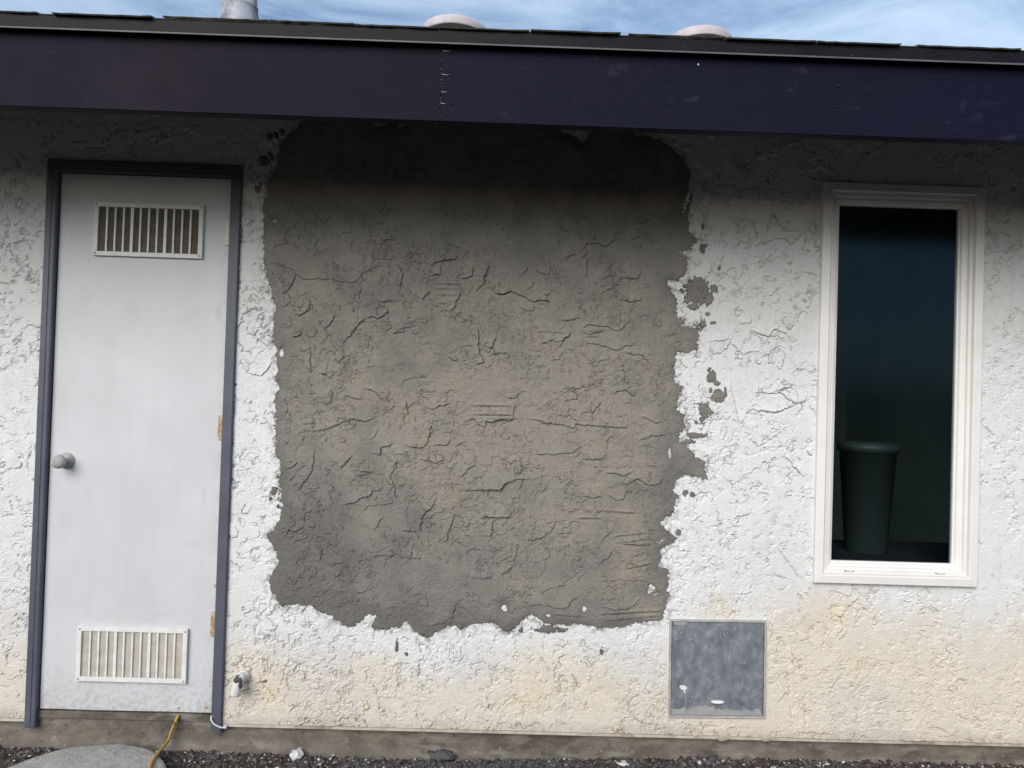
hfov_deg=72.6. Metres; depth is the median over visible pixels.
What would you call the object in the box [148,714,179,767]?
power cord
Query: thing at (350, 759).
gravel
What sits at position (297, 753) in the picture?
plaster lump
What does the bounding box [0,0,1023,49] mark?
sky
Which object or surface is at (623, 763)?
plaster lump
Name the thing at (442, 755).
cement lump
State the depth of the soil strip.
2.60 m
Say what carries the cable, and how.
attached to the house
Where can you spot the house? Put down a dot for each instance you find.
(462, 388)
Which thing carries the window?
in the house
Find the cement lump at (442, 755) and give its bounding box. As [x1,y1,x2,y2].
[427,749,456,761]
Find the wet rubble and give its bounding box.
[0,749,1003,767]
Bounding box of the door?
[40,173,230,712]
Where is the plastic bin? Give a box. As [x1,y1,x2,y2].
[837,441,899,554]
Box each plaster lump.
[289,747,303,760]
[614,760,628,765]
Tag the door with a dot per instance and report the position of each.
(130, 597)
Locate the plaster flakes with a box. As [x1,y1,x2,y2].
[2,747,1020,767]
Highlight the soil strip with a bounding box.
[0,745,1023,767]
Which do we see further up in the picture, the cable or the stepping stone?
the cable
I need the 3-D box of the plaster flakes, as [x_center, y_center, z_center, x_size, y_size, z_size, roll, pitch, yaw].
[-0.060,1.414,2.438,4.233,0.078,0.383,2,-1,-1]
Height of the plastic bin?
0.467 m
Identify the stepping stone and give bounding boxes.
[8,744,166,767]
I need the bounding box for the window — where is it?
[812,182,985,586]
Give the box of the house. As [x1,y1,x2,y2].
[0,0,1023,766]
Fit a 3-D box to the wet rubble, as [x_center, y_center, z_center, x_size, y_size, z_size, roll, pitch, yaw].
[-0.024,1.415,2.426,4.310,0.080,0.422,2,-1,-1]
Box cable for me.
[210,715,226,728]
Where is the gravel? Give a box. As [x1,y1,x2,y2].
[0,744,1023,767]

